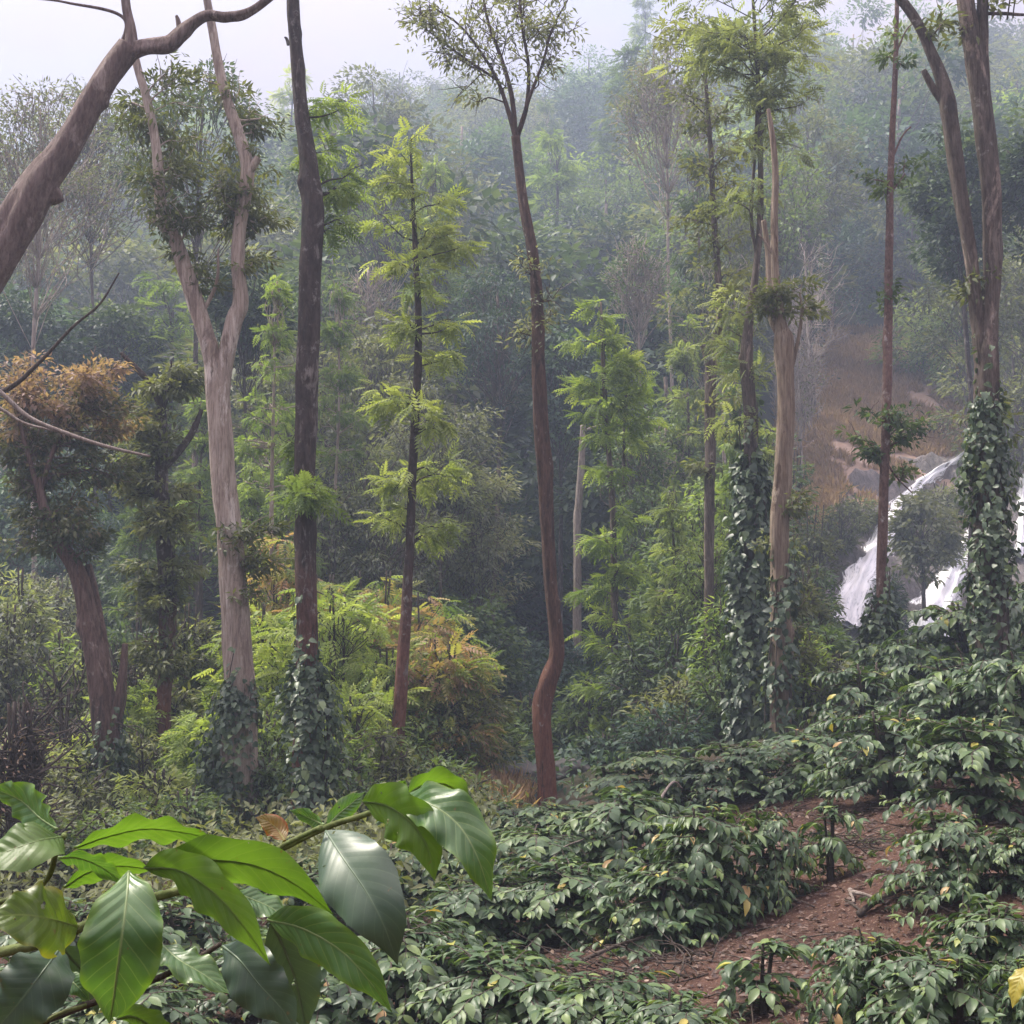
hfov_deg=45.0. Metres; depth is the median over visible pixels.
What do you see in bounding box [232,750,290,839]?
shrub
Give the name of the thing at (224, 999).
coffee bush
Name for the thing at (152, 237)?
broadleaf tree
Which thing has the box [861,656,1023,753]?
coffee bush
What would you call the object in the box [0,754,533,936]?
undergrowth
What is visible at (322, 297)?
broadleaf tree
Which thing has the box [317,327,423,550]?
broadleaf tree
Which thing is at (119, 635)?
shrub
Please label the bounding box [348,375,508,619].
broadleaf tree
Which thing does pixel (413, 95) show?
slender tree
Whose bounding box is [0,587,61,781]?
shrub
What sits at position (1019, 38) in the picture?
broadleaf tree
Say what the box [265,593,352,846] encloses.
climbing vine
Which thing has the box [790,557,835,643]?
shrub
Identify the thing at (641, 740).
shrub
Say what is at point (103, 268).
broadleaf tree
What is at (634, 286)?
slender tree
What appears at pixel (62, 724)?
dry shrub
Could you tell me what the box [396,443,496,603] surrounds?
broadleaf tree
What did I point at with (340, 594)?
shrub
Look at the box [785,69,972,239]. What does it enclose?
broadleaf tree
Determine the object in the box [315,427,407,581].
broadleaf tree
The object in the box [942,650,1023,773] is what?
coffee bush
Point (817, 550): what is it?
shrub
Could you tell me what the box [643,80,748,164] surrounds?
broadleaf tree
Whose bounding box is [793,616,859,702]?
shrub
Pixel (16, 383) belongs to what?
bare twig
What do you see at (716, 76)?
broadleaf tree
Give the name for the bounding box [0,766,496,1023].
coffee plant
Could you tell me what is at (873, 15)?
broadleaf tree
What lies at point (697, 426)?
broadleaf tree
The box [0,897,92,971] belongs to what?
coffee bush
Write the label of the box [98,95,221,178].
slender tree
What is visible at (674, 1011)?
coffee bush
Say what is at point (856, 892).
fallen branch
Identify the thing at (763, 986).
coffee bush
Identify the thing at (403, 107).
broadleaf tree
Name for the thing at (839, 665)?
shrub
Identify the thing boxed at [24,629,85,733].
shrub
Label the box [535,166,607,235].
broadleaf tree
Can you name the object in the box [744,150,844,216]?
broadleaf tree
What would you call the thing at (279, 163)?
silver oak tree
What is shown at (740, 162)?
broadleaf tree
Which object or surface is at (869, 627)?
climbing vine
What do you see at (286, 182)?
broadleaf tree
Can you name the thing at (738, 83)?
broadleaf tree
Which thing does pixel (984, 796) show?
coffee bush
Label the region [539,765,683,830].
coffee bush
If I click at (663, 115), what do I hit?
slender tree
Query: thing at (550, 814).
coffee bush
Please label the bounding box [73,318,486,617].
broadleaf tree
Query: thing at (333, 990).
coffee bush
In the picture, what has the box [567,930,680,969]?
fallen branch
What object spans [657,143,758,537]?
silver oak tree
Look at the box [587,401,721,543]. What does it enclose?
broadleaf tree
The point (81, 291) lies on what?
broadleaf tree
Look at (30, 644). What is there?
shrub
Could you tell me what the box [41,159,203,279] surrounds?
slender tree
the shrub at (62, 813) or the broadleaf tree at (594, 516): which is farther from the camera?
the broadleaf tree at (594, 516)
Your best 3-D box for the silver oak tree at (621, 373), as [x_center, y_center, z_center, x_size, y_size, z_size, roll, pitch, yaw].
[2.187,0.403,26.088,2.626,10.212,1.900,1,-4,-23]
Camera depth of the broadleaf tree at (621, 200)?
96.60 m
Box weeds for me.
[206,757,1014,1023]
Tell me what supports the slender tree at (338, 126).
on the ground at (832, 914)
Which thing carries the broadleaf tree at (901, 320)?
on the dry slope
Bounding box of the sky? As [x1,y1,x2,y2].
[0,0,1023,170]
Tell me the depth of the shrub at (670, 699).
22.10 m
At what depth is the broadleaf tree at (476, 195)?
96.22 m
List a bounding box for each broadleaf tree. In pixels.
[0,150,29,202]
[0,209,193,427]
[0,274,112,475]
[0,283,105,627]
[0,418,74,542]
[0,425,208,592]
[0,468,90,611]
[0,495,100,645]
[0,565,111,685]
[1,140,81,174]
[1,256,95,338]
[2,159,140,279]
[24,506,157,682]
[31,237,112,291]
[33,215,83,279]
[53,298,180,635]
[67,188,179,270]
[72,540,198,699]
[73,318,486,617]
[78,146,212,262]
[103,54,276,631]
[105,174,294,326]
[106,195,301,372]
[123,472,241,629]
[127,127,216,186]
[134,371,263,474]
[136,103,262,151]
[137,304,525,609]
[152,106,299,261]
[163,325,328,479]
[166,101,297,186]
[186,250,297,522]
[190,122,285,178]
[231,324,325,466]
[237,460,328,606]
[247,101,657,514]
[248,173,460,411]
[255,104,402,221]
[260,98,516,288]
[268,105,294,155]
[273,118,401,590]
[274,241,409,487]
[279,480,385,608]
[283,266,369,564]
[285,209,513,383]
[313,62,434,217]
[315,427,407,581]
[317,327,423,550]
[324,97,381,118]
[333,490,458,636]
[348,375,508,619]
[349,298,447,600]
[350,67,456,153]
[362,95,547,247]
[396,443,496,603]
[399,220,504,598]
[403,117,458,168]
[407,85,468,151]
[416,65,495,160]
[416,465,598,649]
[420,153,497,237]
[421,69,520,121]
[421,589,532,712]
[425,460,541,632]
[429,84,524,158]
[430,264,560,642]
[431,82,565,212]
[438,117,562,234]
[444,365,580,512]
[452,103,525,172]
[457,238,738,539]
[467,633,538,732]
[476,196,687,302]
[479,224,517,249]
[483,344,807,666]
[495,145,617,244]
[495,629,597,746]
[505,117,580,193]
[508,317,623,748]
[517,63,603,158]
[531,638,623,743]
[532,90,658,194]
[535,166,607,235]
[544,66,684,176]
[545,44,628,115]
[545,264,622,487]
[546,148,674,265]
[555,175,663,245]
[561,179,858,425]
[570,83,676,146]
[577,65,637,131]
[577,307,697,595]
[582,424,677,687]
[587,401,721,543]
[593,166,659,234]
[594,389,757,530]
[600,82,792,233]
[606,479,700,700]
[616,96,732,193]
[621,527,728,648]
[634,189,738,455]
[641,197,705,246]
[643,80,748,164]
[645,119,789,235]
[647,588,738,673]
[649,245,773,535]
[655,299,740,418]
[659,476,731,574]
[665,533,756,626]
[671,42,764,134]
[671,184,788,456]
[687,167,826,284]
[700,11,792,129]
[712,48,854,186]
[721,20,860,143]
[733,129,833,409]
[739,64,882,289]
[740,100,812,149]
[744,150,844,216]
[745,31,851,122]
[748,96,866,406]
[773,7,854,50]
[782,207,884,329]
[784,23,999,173]
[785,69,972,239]
[798,30,1023,321]
[804,0,924,109]
[835,203,929,315]
[845,155,949,332]
[848,68,971,179]
[849,21,966,127]
[851,38,1001,136]
[861,19,959,85]
[864,286,971,374]
[874,0,989,52]
[881,0,1011,51]
[887,490,967,626]
[894,112,1019,650]
[897,243,1023,390]
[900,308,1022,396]
[902,213,1023,420]
[925,325,1023,478]
[941,34,1023,96]
[950,55,1023,127]
[957,211,1023,373]
[973,100,1023,288]
[975,101,1023,264]
[988,16,1023,79]
[990,61,1023,123]
[992,82,1023,132]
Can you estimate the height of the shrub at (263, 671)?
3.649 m
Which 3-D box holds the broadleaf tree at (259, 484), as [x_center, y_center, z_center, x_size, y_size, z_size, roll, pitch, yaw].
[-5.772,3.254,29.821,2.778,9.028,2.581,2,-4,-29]
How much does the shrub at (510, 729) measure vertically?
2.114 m
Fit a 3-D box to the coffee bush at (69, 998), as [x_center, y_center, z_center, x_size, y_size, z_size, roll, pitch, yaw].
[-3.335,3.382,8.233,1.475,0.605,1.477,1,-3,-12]
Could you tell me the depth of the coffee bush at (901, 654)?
17.73 m
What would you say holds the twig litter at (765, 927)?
on the ground at (832, 914)
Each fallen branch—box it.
[540,838,584,875]
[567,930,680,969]
[655,781,682,807]
[845,899,866,915]
[848,887,854,903]
[851,890,871,896]
[856,884,913,917]
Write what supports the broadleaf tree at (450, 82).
on the ground at (832, 914)
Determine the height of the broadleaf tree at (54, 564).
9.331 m
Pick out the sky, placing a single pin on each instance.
(55, 40)
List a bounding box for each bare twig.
[0,389,150,457]
[0,407,55,431]
[1,273,119,392]
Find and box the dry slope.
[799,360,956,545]
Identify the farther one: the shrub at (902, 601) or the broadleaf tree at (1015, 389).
the broadleaf tree at (1015, 389)
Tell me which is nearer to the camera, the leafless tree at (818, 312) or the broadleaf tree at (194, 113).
the leafless tree at (818, 312)
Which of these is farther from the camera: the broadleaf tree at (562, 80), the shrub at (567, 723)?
the broadleaf tree at (562, 80)
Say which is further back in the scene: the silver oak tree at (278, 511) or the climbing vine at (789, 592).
the silver oak tree at (278, 511)
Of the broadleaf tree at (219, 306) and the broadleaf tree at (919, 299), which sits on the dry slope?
the broadleaf tree at (919, 299)
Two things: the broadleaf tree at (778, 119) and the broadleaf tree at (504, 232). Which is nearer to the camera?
the broadleaf tree at (504, 232)
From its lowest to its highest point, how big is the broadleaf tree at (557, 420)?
15.550 m
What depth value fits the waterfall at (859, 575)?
48.57 m
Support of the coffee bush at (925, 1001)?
on the ground at (832, 914)
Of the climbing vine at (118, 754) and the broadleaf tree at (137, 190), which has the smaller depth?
the climbing vine at (118, 754)
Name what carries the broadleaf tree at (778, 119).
on the ground at (832, 914)
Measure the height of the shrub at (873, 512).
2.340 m
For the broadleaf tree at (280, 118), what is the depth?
145.69 m
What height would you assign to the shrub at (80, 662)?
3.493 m
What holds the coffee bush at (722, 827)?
on the ground at (832, 914)
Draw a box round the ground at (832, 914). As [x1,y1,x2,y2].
[0,172,1023,1023]
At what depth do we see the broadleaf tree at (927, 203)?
36.13 m
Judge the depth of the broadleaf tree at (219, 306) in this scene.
31.03 m
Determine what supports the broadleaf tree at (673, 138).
on the ground at (832, 914)
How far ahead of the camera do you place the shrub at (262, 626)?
20.82 m
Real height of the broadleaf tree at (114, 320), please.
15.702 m
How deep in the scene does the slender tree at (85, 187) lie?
34.14 m
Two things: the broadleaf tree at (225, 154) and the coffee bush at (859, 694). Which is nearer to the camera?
the coffee bush at (859, 694)
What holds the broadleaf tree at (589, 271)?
on the ground at (832, 914)
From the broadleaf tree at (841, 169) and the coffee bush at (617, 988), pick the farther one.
the broadleaf tree at (841, 169)
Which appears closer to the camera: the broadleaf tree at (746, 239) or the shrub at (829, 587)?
the shrub at (829, 587)
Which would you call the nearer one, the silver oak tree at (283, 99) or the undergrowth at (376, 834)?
the undergrowth at (376, 834)
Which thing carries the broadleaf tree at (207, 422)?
on the ground at (832, 914)
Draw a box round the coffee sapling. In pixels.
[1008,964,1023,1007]
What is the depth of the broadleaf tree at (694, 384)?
60.13 m
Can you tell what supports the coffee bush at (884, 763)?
on the ground at (832, 914)
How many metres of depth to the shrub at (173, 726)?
19.16 m
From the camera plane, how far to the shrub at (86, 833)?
14.03 m
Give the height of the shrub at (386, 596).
4.756 m
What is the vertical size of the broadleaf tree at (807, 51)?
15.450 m
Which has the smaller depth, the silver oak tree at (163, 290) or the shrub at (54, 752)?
the shrub at (54, 752)
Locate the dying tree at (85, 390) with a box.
[0,345,159,822]
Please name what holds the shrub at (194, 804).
on the ground at (832, 914)
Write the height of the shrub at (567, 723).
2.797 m
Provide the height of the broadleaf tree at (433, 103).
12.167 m
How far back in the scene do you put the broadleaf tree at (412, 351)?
39.97 m
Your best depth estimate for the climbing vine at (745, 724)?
20.51 m
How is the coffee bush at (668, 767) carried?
on the ground at (832, 914)
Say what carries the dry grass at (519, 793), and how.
on the ground at (832, 914)
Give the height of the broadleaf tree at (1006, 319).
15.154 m
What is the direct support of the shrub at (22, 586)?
on the ground at (832, 914)
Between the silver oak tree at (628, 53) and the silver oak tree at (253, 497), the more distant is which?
the silver oak tree at (628, 53)
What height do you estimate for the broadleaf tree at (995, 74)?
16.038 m
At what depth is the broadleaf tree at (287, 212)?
71.35 m
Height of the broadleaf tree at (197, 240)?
21.663 m
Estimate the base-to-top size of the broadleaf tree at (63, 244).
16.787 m
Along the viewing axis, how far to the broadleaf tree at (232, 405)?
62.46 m
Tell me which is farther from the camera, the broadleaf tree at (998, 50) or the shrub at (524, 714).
the broadleaf tree at (998, 50)
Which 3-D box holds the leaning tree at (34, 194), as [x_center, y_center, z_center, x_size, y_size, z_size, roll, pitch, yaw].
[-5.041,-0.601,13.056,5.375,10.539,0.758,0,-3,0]
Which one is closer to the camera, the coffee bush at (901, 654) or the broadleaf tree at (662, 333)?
the coffee bush at (901, 654)
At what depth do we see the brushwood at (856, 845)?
10.18 m
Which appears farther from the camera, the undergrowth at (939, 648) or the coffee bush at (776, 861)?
the undergrowth at (939, 648)
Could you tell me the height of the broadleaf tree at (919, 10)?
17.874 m
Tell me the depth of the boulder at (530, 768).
22.00 m
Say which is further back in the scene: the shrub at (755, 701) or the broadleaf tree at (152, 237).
the broadleaf tree at (152, 237)
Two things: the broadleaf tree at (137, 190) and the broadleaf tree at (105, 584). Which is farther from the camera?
the broadleaf tree at (137, 190)
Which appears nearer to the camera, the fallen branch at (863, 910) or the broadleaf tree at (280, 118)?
the fallen branch at (863, 910)
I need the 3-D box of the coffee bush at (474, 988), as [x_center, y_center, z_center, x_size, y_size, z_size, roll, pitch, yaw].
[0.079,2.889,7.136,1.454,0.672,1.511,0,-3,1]
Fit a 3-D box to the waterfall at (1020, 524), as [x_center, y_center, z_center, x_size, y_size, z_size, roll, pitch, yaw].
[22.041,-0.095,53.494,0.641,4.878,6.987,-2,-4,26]
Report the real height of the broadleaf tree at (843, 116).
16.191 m
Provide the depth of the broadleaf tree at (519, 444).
58.15 m
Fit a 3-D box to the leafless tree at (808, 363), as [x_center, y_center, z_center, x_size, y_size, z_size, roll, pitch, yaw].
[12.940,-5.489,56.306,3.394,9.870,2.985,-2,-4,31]
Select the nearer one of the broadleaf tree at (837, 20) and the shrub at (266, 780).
the shrub at (266, 780)
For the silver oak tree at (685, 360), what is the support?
on the ground at (832, 914)
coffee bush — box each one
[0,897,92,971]
[0,965,80,1023]
[50,969,230,1023]
[80,888,263,988]
[168,928,360,1023]
[170,842,320,909]
[240,973,420,1023]
[241,864,402,940]
[310,840,452,915]
[321,908,501,1023]
[389,846,525,902]
[403,871,567,954]
[404,941,604,1023]
[479,795,539,841]
[489,855,660,965]
[490,799,609,850]
[491,819,612,885]
[495,968,711,1023]
[532,785,707,906]
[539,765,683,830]
[573,859,747,969]
[600,747,729,816]
[600,802,778,947]
[601,983,745,1023]
[656,739,795,812]
[693,938,816,1017]
[719,807,824,928]
[729,727,874,808]
[776,659,941,756]
[790,806,870,882]
[792,705,964,814]
[795,927,953,1023]
[831,637,967,722]
[845,946,1023,1023]
[858,809,1023,936]
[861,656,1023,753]
[878,716,1023,833]
[881,600,1023,718]
[908,893,1023,1023]
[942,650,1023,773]
[964,954,1023,1023]
[967,825,1023,904]
[970,582,1023,679]
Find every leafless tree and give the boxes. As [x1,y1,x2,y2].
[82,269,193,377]
[325,257,408,444]
[489,52,565,164]
[619,265,695,415]
[764,288,830,476]
[766,216,859,439]
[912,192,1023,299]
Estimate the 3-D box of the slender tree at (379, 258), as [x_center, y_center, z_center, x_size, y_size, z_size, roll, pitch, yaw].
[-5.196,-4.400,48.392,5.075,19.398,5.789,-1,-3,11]
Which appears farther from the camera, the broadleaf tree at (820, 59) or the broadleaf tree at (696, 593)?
the broadleaf tree at (820, 59)
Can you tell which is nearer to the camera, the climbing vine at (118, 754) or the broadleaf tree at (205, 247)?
the climbing vine at (118, 754)
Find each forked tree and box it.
[109,0,295,837]
[895,0,1023,697]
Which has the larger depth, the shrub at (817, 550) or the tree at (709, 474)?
the shrub at (817, 550)
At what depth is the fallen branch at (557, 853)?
11.14 m
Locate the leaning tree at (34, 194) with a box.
[0,0,272,293]
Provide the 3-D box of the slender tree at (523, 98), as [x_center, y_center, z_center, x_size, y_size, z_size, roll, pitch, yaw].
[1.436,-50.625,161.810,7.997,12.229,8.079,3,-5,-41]
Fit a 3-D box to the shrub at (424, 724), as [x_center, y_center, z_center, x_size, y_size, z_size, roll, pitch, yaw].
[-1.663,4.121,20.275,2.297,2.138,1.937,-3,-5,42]
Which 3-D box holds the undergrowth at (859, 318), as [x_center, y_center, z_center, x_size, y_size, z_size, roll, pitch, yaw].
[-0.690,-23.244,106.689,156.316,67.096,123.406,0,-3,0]
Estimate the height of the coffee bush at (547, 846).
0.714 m
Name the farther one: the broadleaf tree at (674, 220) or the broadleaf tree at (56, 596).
the broadleaf tree at (674, 220)
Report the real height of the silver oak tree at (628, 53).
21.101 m
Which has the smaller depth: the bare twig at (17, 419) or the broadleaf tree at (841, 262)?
the bare twig at (17, 419)
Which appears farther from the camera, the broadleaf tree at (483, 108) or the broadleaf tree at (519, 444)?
the broadleaf tree at (483, 108)
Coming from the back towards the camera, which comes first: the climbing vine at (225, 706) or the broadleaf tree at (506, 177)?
the broadleaf tree at (506, 177)
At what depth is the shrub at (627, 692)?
25.61 m
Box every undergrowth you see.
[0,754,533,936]
[49,160,1023,671]
[112,616,821,795]
[833,626,969,677]
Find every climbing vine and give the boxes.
[74,680,147,824]
[188,647,268,838]
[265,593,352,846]
[676,612,722,724]
[713,399,773,744]
[753,528,809,741]
[849,547,908,701]
[950,333,1023,717]
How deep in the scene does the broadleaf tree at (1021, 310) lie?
52.92 m
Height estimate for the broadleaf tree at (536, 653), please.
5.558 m
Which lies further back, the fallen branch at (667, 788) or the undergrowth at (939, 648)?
the undergrowth at (939, 648)
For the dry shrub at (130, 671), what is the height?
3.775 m
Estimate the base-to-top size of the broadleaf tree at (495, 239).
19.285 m
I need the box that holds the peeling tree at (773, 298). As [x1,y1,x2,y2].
[715,109,832,733]
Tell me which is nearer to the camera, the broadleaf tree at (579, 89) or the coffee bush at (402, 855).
the coffee bush at (402, 855)
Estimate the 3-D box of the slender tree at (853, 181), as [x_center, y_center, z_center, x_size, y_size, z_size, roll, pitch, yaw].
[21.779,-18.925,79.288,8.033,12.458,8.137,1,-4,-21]
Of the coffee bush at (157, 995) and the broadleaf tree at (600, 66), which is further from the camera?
the broadleaf tree at (600, 66)
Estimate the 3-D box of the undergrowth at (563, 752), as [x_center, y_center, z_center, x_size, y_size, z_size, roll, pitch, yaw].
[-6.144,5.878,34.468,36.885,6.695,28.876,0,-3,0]
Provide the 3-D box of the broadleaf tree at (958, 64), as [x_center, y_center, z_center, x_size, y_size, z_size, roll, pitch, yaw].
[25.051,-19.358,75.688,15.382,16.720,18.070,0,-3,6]
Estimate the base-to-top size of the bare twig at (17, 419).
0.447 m
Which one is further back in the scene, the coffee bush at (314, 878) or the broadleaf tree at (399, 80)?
the broadleaf tree at (399, 80)
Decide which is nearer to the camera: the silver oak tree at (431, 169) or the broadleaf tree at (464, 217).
the silver oak tree at (431, 169)
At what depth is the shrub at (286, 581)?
22.75 m
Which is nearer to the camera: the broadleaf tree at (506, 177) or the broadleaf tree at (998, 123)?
the broadleaf tree at (998, 123)
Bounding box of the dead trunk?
[573,421,610,662]
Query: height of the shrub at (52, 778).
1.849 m
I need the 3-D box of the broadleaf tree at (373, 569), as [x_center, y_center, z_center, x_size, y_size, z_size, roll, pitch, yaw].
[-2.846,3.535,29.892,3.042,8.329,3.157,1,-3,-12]
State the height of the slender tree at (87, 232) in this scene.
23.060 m
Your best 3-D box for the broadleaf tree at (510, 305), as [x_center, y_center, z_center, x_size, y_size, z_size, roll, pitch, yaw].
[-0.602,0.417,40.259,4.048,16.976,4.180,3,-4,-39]
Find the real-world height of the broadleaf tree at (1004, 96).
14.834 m
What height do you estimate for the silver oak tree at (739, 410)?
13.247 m
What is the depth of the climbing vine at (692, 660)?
23.72 m
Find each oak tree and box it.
[27,121,51,146]
[62,293,114,487]
[63,271,261,663]
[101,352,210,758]
[102,487,157,638]
[172,396,218,652]
[215,458,277,633]
[234,272,297,600]
[249,109,281,205]
[257,63,312,194]
[257,405,327,591]
[316,276,371,579]
[351,116,490,779]
[395,154,475,611]
[521,126,598,278]
[528,98,572,241]
[552,296,674,738]
[571,33,687,251]
[622,0,670,94]
[633,540,677,703]
[635,478,702,670]
[652,313,722,622]
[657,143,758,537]
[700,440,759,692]
[702,312,774,486]
[758,420,804,597]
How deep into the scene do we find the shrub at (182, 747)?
18.08 m
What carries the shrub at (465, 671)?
on the ground at (832, 914)
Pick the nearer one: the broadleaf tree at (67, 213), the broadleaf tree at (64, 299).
the broadleaf tree at (64, 299)
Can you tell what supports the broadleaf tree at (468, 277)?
on the ground at (832, 914)
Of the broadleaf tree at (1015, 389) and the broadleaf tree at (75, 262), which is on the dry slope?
the broadleaf tree at (1015, 389)
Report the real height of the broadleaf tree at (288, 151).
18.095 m
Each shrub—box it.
[0,562,69,718]
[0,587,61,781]
[0,640,62,726]
[0,681,108,894]
[0,723,92,804]
[0,761,134,845]
[0,787,79,886]
[17,650,141,811]
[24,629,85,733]
[35,641,90,745]
[49,731,117,817]
[53,794,159,900]
[76,618,193,748]
[79,671,177,791]
[106,612,157,687]
[106,762,195,818]
[106,785,235,861]
[120,717,176,805]
[136,621,219,727]
[144,682,203,759]
[145,636,222,718]
[152,603,223,713]
[153,693,219,813]
[156,711,206,783]
[191,598,293,714]
[216,532,337,686]
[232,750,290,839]
[251,611,345,784]
[258,701,293,799]
[267,580,413,751]
[272,574,389,690]
[318,571,461,704]
[319,722,379,812]
[319,768,384,836]
[323,674,414,777]
[330,642,442,775]
[340,721,429,787]
[353,703,478,775]
[358,592,506,707]
[378,623,477,713]
[381,749,499,806]
[391,627,507,773]
[392,645,529,771]
[427,670,507,770]
[489,701,534,763]
[499,691,584,759]
[551,667,624,757]
[568,726,629,766]
[593,629,689,744]
[596,625,725,732]
[605,698,718,757]
[618,670,725,737]
[678,594,742,718]
[681,661,741,732]
[731,631,798,711]
[764,596,810,705]
[775,433,827,600]
[789,505,849,637]
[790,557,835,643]
[792,631,840,720]
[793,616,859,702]
[796,650,858,709]
[798,565,855,653]
[817,485,874,576]
[820,492,877,535]
[870,571,913,633]
[902,404,967,440]
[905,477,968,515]
[926,525,967,567]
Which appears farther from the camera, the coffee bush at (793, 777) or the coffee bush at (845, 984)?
the coffee bush at (793, 777)
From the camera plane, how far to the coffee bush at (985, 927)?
6.46 m
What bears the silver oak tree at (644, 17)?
on the ground at (832, 914)
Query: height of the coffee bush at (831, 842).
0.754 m
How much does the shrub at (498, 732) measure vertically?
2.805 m
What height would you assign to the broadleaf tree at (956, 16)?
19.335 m
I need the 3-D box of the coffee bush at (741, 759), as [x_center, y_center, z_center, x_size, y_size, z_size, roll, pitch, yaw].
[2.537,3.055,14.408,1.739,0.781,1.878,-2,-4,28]
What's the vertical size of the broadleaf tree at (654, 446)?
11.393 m
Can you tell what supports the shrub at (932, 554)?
on the rock face
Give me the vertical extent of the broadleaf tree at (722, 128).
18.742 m
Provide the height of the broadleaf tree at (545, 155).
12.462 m
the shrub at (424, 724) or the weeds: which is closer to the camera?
the weeds
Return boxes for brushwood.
[513,924,676,983]
[574,923,786,983]
[780,823,905,853]
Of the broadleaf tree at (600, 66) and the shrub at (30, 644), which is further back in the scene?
the broadleaf tree at (600, 66)
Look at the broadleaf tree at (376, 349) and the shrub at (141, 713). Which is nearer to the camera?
the shrub at (141, 713)
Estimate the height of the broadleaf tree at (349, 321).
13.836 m
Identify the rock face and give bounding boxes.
[823,451,1023,645]
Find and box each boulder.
[495,760,536,786]
[555,757,591,780]
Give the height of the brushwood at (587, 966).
0.326 m
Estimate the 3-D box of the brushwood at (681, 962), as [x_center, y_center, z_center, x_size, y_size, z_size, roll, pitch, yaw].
[1.050,2.885,8.021,1.256,0.264,0.838,1,-3,-14]
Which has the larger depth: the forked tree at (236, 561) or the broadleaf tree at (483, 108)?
the broadleaf tree at (483, 108)
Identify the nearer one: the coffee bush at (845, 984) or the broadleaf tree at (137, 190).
the coffee bush at (845, 984)
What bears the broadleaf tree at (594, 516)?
on the ground at (832, 914)
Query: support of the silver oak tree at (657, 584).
on the ground at (832, 914)
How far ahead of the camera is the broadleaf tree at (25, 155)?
140.60 m
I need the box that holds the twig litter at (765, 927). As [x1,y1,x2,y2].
[165,715,1022,1023]
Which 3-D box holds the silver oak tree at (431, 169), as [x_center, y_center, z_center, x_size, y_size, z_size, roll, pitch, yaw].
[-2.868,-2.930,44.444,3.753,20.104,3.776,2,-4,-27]
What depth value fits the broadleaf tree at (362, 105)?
153.77 m
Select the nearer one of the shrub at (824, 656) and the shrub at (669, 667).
the shrub at (824, 656)
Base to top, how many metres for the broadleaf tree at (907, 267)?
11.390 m
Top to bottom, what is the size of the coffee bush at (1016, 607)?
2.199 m
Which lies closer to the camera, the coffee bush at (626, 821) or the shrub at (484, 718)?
the coffee bush at (626, 821)
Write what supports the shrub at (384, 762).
on the ground at (832, 914)
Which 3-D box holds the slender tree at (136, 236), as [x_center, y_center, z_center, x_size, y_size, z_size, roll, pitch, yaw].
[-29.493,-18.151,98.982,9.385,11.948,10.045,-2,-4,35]
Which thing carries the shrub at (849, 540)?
on the rock face
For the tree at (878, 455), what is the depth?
20.16 m
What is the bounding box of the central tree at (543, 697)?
[389,0,590,806]
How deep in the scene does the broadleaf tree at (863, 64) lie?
93.30 m
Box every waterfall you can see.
[831,451,963,629]
[905,528,968,636]
[1011,473,1023,558]
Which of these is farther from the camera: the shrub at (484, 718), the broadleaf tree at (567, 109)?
the broadleaf tree at (567, 109)
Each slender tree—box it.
[0,73,134,660]
[0,168,51,307]
[19,73,168,576]
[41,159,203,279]
[96,215,189,264]
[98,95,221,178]
[292,108,374,483]
[319,63,457,171]
[321,155,432,575]
[506,84,546,120]
[596,232,677,541]
[600,32,733,461]
[642,0,840,710]
[792,123,912,306]
[997,50,1023,100]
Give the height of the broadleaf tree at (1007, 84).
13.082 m
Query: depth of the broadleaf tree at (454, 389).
40.04 m
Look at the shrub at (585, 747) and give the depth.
22.57 m
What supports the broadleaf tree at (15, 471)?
on the ground at (832, 914)
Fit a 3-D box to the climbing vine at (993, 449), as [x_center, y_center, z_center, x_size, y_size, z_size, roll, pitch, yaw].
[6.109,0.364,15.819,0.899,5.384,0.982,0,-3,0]
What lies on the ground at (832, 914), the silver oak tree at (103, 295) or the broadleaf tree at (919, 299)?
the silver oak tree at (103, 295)
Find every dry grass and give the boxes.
[456,763,550,814]
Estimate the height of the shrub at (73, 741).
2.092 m
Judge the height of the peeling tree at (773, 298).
10.137 m
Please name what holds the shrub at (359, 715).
on the ground at (832, 914)
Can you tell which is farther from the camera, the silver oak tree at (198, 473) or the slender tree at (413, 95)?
the slender tree at (413, 95)
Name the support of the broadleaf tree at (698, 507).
on the ground at (832, 914)
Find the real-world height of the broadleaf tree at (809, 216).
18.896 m
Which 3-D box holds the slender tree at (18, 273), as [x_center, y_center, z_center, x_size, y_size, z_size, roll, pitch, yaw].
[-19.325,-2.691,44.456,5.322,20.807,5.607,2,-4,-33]
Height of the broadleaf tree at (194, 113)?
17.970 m
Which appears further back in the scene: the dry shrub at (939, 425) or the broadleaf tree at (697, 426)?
the dry shrub at (939, 425)
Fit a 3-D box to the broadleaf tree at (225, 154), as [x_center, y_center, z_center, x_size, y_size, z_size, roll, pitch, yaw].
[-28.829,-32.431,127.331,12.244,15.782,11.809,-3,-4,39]
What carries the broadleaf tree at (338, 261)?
on the ground at (832, 914)
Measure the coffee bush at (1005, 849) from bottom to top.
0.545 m
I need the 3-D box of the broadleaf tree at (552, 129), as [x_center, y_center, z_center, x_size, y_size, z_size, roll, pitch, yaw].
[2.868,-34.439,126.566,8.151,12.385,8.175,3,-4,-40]
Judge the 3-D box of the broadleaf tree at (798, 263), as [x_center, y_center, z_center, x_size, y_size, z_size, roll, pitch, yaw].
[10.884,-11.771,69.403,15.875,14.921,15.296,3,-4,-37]

